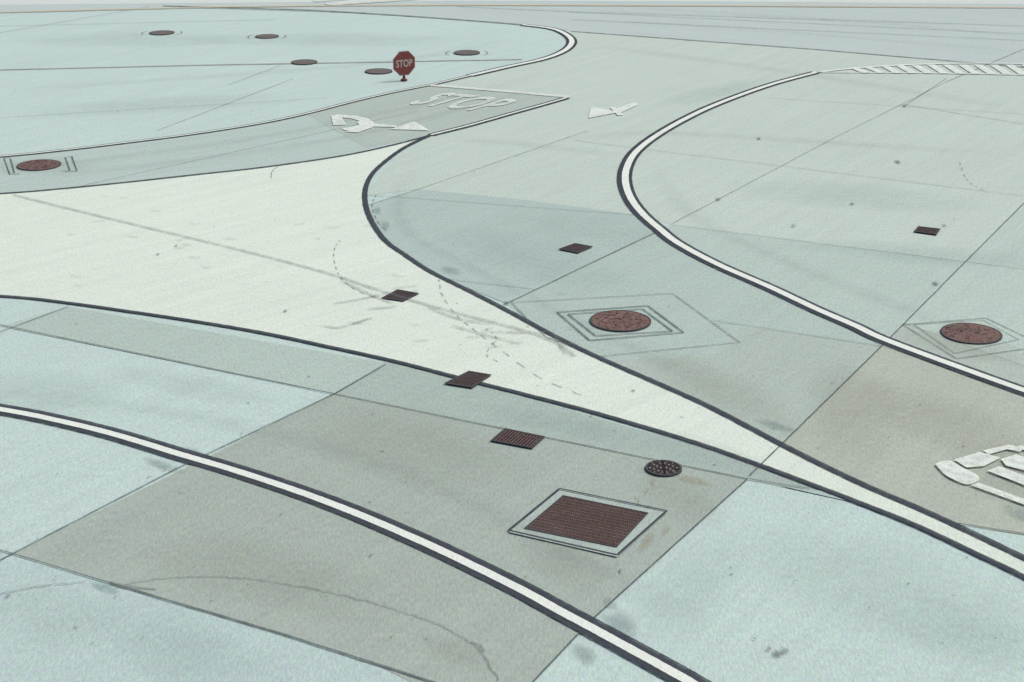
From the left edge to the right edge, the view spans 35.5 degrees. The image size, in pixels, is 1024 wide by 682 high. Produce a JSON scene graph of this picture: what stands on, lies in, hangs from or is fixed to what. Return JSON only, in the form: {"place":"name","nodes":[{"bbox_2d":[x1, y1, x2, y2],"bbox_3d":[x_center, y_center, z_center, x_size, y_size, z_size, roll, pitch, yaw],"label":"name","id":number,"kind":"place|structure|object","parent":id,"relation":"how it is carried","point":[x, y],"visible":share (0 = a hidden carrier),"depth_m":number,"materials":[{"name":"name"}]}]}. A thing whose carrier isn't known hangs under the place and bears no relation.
{"place":"outdoors","nodes":[
{"label":"outdoors","id":0,"kind":"place"},
{"bbox_2d":[0,0,1023,681],"bbox_3d":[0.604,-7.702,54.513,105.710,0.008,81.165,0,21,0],"label":"concrete slabs","id":1,"kind":"structure","parent":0,"point":[894,420],"depth_m":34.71,"materials":[{"name":"grey concrete"}]},
{"bbox_2d":[17,159,60,170],"bbox_3d":[-14.194,-5.275,48.024,1.294,0.046,1.294,0,21,0],"label":"fuel pit cover","id":2,"kind":"object","parent":1,"relation":"on","point":[40,165],"visible":1,"depth_m":47.92,"materials":[{"name":"metal"}]},
{"bbox_2d":[149,30,174,35],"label":"fuel pit cover","id":3,"kind":"object","parent":1,"relation":"on","point":[162,32],"visible":1,"depth_m":69.63,"materials":[{"name":"metal"}]},
{"bbox_2d":[0,134,430,193],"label":"island edge marking","id":4,"kind":"object","parent":1,"relation":"on","point":[220,171],"visible":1,"depth_m":47.29,"materials":[{"name":"black paint"}]},
{"bbox_2d":[0,75,470,156],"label":"lane line marking","id":5,"kind":"object","parent":1,"relation":"on","point":[321,109],"visible":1,"depth_m":52.91,"materials":[{"name":"black paint"}]},
{"bbox_2d":[255,34,278,38],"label":"fuel pit cover","id":6,"kind":"object","parent":1,"relation":"on","point":[266,36],"visible":1,"depth_m":68.69,"materials":[{"name":"metal"}]},
{"bbox_2d":[291,59,316,64],"bbox_3d":[-8.220,-11.033,63.325,1.034,0.044,1.034,0,21,0],"label":"fuel pit cover","id":7,"kind":"object","parent":1,"relation":"on","point":[304,62],"visible":1,"depth_m":63.17,"materials":[{"name":"metal"}]},
{"bbox_2d":[164,5,521,24],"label":"edge line marking","id":8,"kind":"object","parent":1,"relation":"on","point":[353,12],"visible":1,"depth_m":74.79,"materials":[{"name":"paint"}]},
{"bbox_2d":[0,403,711,681],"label":"lane line marking","id":9,"kind":"object","parent":1,"relation":"on","point":[665,667],"visible":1,"depth_m":25.59,"materials":[{"name":"white paint"}]},
{"bbox_2d":[312,0,403,4],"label":"taxiway line marking","id":10,"kind":"object","parent":1,"relation":"on","point":[353,2],"visible":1,"depth_m":77.89,"materials":[{"name":"white paint"}]},
{"bbox_2d":[365,68,391,74],"bbox_3d":[-5.129,-10.379,61.586,1.056,0.044,1.056,0,21,0],"label":"fuel pit cover","id":11,"kind":"object","parent":1,"relation":"on","point":[377,71],"visible":1,"depth_m":61.47,"materials":[{"name":"metal"}]},
{"bbox_2d":[331,114,427,131],"bbox_3d":[-4.414,-7.247,53.222,3.456,0.003,2.665,0,21,0],"label":"arrow marking","id":12,"kind":"object","parent":1,"relation":"on","point":[363,123],"visible":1,"depth_m":52.90,"materials":[{"name":"white paint"}]},
{"bbox_2d":[393,51,414,80],"bbox_3d":[-4.045,-10.272,59.761,0.910,1.130,0.260,-11,23,-28],"label":"stop sign","id":13,"kind":"object","parent":1,"relation":"on","point":[403,63],"visible":1,"depth_m":59.69,"materials":[{"name":"red metal"}]},
{"bbox_2d":[410,93,515,109],"bbox_3d":[-1.698,-8.427,56.349,3.230,0.001,2.370,10,23,24],"label":"stop lettering marking","id":14,"kind":"object","parent":1,"relation":"on","point":[453,105],"visible":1,"depth_m":56.38,"materials":[{"name":"white paint"}]},
{"bbox_2d":[454,50,479,55],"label":"fuel pit cover","id":15,"kind":"object","parent":1,"relation":"on","point":[466,52],"visible":1,"depth_m":65.19,"materials":[{"name":"metal"}]},
{"bbox_2d":[445,371,491,387],"bbox_3d":[-0.877,0.755,31.943,0.608,0.009,0.848,11,23,27],"label":"drain grate","id":16,"kind":"object","parent":1,"relation":"on","point":[471,379],"visible":1,"depth_m":31.91,"materials":[{"name":"metal"}]},
{"bbox_2d":[429,97,568,134],"bbox_3d":[-0.298,-7.665,54.347,0.423,0.004,7.337,16,26,36],"label":"lane line marking","id":17,"kind":"object","parent":1,"relation":"on","point":[499,116],"visible":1,"depth_m":54.17,"materials":[{"name":"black paint"}]},
{"bbox_2d":[430,84,568,97],"bbox_3d":[-0.481,-9.098,58.149,5.418,0.001,0.380,8,22,21],"label":"stop bar marking","id":18,"kind":"object","parent":1,"relation":"on","point":[499,90],"visible":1,"depth_m":58.18,"materials":[{"name":"white paint"}]},
{"bbox_2d":[6,105,1008,654],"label":"pavement stains","id":19,"kind":"object","parent":1,"relation":"on","point":[646,491],"visible":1,"depth_m":27.19,"materials":[{"name":"liquid"}]},
{"bbox_2d":[0,6,1023,681],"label":"pavement crack","id":20,"kind":"object","parent":1,"relation":"on","point":[482,650],"visible":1,"depth_m":32.82,"materials":[{"name":"grey concrete"}]},
{"bbox_2d":[0,295,1023,578],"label":"island edge marking","id":21,"kind":"object","parent":1,"relation":"on","point":[960,545],"visible":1,"depth_m":29.89,"materials":[{"name":"black paint"}]},
{"bbox_2d":[0,4,1023,12],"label":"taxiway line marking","id":22,"kind":"object","parent":1,"relation":"on","point":[504,5],"visible":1,"depth_m":76.72,"materials":[{"name":"paint"}]},
{"bbox_2d":[0,140,1023,573],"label":"painted island marking","id":23,"kind":"object","parent":1,"relation":"on","point":[260,250],"visible":1,"depth_m":37.69,"materials":[{"name":"paint"}]},
{"bbox_2d":[381,289,418,300],"bbox_3d":[-2.563,-1.045,36.726,0.587,0.009,0.693,11,23,27],"label":"drain grate","id":24,"kind":"object","parent":23,"relation":"on","point":[400,295],"visible":1,"depth_m":36.73,"materials":[{"name":"metal"}]},
{"bbox_2d":[490,428,544,447],"bbox_3d":[0.116,1.774,29.235,0.836,0.009,0.616,9,23,23],"label":"drain grate","id":25,"kind":"object","parent":1,"relation":"on","point":[516,437],"visible":1,"depth_m":29.22,"materials":[{"name":"brown metal"}]},
{"bbox_2d":[466,24,576,75],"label":"lane line marking","id":26,"kind":"object","parent":1,"relation":"on","point":[571,41],"visible":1,"depth_m":65.23,"materials":[{"name":"white paint"}]},
{"bbox_2d":[559,243,592,252],"bbox_3d":[1.601,-2.345,40.181,0.578,0.009,0.696,14,25,34],"label":"drain grate","id":27,"kind":"object","parent":1,"relation":"on","point":[576,247],"visible":1,"depth_m":40.18,"materials":[{"name":"metal"}]},
{"bbox_2d":[508,488,666,556],"bbox_3d":[1.249,2.938,26.165,2.084,0.003,1.864,10,23,24],"label":"vault collar","id":28,"kind":"object","parent":1,"relation":"on","point":[650,519],"visible":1,"depth_m":25.98,"materials":[{"name":"concrete"}]},
{"bbox_2d":[524,495,647,547],"bbox_3d":[1.222,2.934,26.154,1.629,0.008,1.385,9,23,24],"label":"utility vault cover","id":29,"kind":"object","parent":28,"relation":"on","point":[587,520],"visible":1,"depth_m":26.13,"materials":[{"name":"brown metal"}]},
{"bbox_2d":[589,103,636,117],"bbox_3d":[3.490,-7.940,55.072,1.826,0.001,2.375,0,21,0],"label":"arrow marking","id":30,"kind":"object","parent":1,"relation":"on","point":[594,112],"visible":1,"depth_m":55.04,"materials":[{"name":"white paint"}]},
{"bbox_2d":[590,310,650,332],"bbox_3d":[2.383,-0.438,35.169,1.350,0.046,1.350,0,21,0],"label":"fuel pit cover","id":31,"kind":"object","parent":1,"relation":"on","point":[622,321],"visible":1,"depth_m":35.09,"materials":[{"name":"metal"}]},
{"bbox_2d":[645,460,681,476],"bbox_3d":[2.657,2.239,28.051,0.641,0.050,0.641,0,21,0],"label":"manhole cover","id":32,"kind":"object","parent":1,"relation":"on","point":[662,468],"visible":1,"depth_m":28.02,"materials":[{"name":"metal"}]},
{"bbox_2d":[362,135,1023,559],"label":"island edge marking","id":33,"kind":"object","parent":1,"relation":"on","point":[720,411],"visible":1,"depth_m":31.40,"materials":[{"name":"black paint"}]},
{"bbox_2d":[617,71,1023,394],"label":"lane line marking","id":34,"kind":"object","parent":1,"relation":"on","point":[636,207],"visible":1,"depth_m":38.99,"materials":[{"name":"white paint"}]},
{"bbox_2d":[816,63,1023,74],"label":"hatched marking","id":35,"kind":"object","parent":1,"relation":"on","point":[966,67],"visible":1,"depth_m":61.87,"materials":[{"name":"white paint"}]},
{"bbox_2d":[914,226,939,234],"bbox_3d":[10.793,-2.878,41.597,0.595,0.009,0.576,9,22,23],"label":"drain grate","id":36,"kind":"object","parent":1,"relation":"on","point":[928,230],"visible":1,"depth_m":41.60,"materials":[{"name":"metal"}]},
{"bbox_2d":[940,323,1002,344],"bbox_3d":[9.878,-0.155,34.417,1.293,0.046,1.293,0,21,0],"label":"fuel pit cover","id":37,"kind":"object","parent":1,"relation":"on","point":[972,333],"visible":1,"depth_m":34.37,"materials":[{"name":"metal"}]},
{"bbox_2d":[936,445,1023,503],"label":"vehicle symbol marking","id":38,"kind":"object","parent":1,"relation":"on","point":[954,471],"visible":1,"depth_m":28.05,"materials":[{"name":"white paint"}]}
]}

